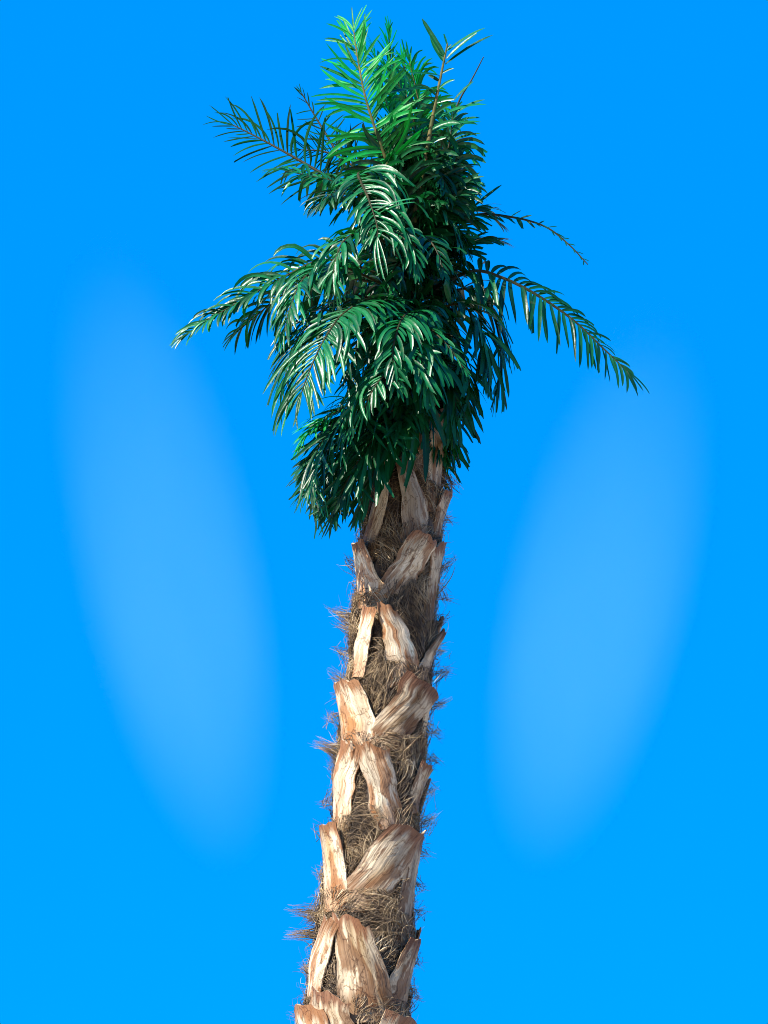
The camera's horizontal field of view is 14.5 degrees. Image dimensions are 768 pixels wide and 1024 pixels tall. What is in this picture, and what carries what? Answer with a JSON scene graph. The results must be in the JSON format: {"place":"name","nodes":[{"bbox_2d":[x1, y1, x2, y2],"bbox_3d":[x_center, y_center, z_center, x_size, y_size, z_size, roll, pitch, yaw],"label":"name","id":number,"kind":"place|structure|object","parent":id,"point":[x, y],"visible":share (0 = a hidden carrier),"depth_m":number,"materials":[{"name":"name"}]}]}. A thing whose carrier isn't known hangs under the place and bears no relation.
{"place":"outdoors","nodes":[
{"label":"outdoors","id":0,"kind":"place"},
{"bbox_2d":[0,0,767,1023],"label":"sky","id":1,"kind":"structure","parent":0,"point":[598,840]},
{"bbox_2d":[169,5,648,1023],"bbox_3d":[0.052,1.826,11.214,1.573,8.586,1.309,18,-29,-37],"label":"palm tree","id":2,"kind":"object","parent":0,"point":[395,445],"visible":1,"depth_m":11.69,"materials":[{"name":"green plant"}]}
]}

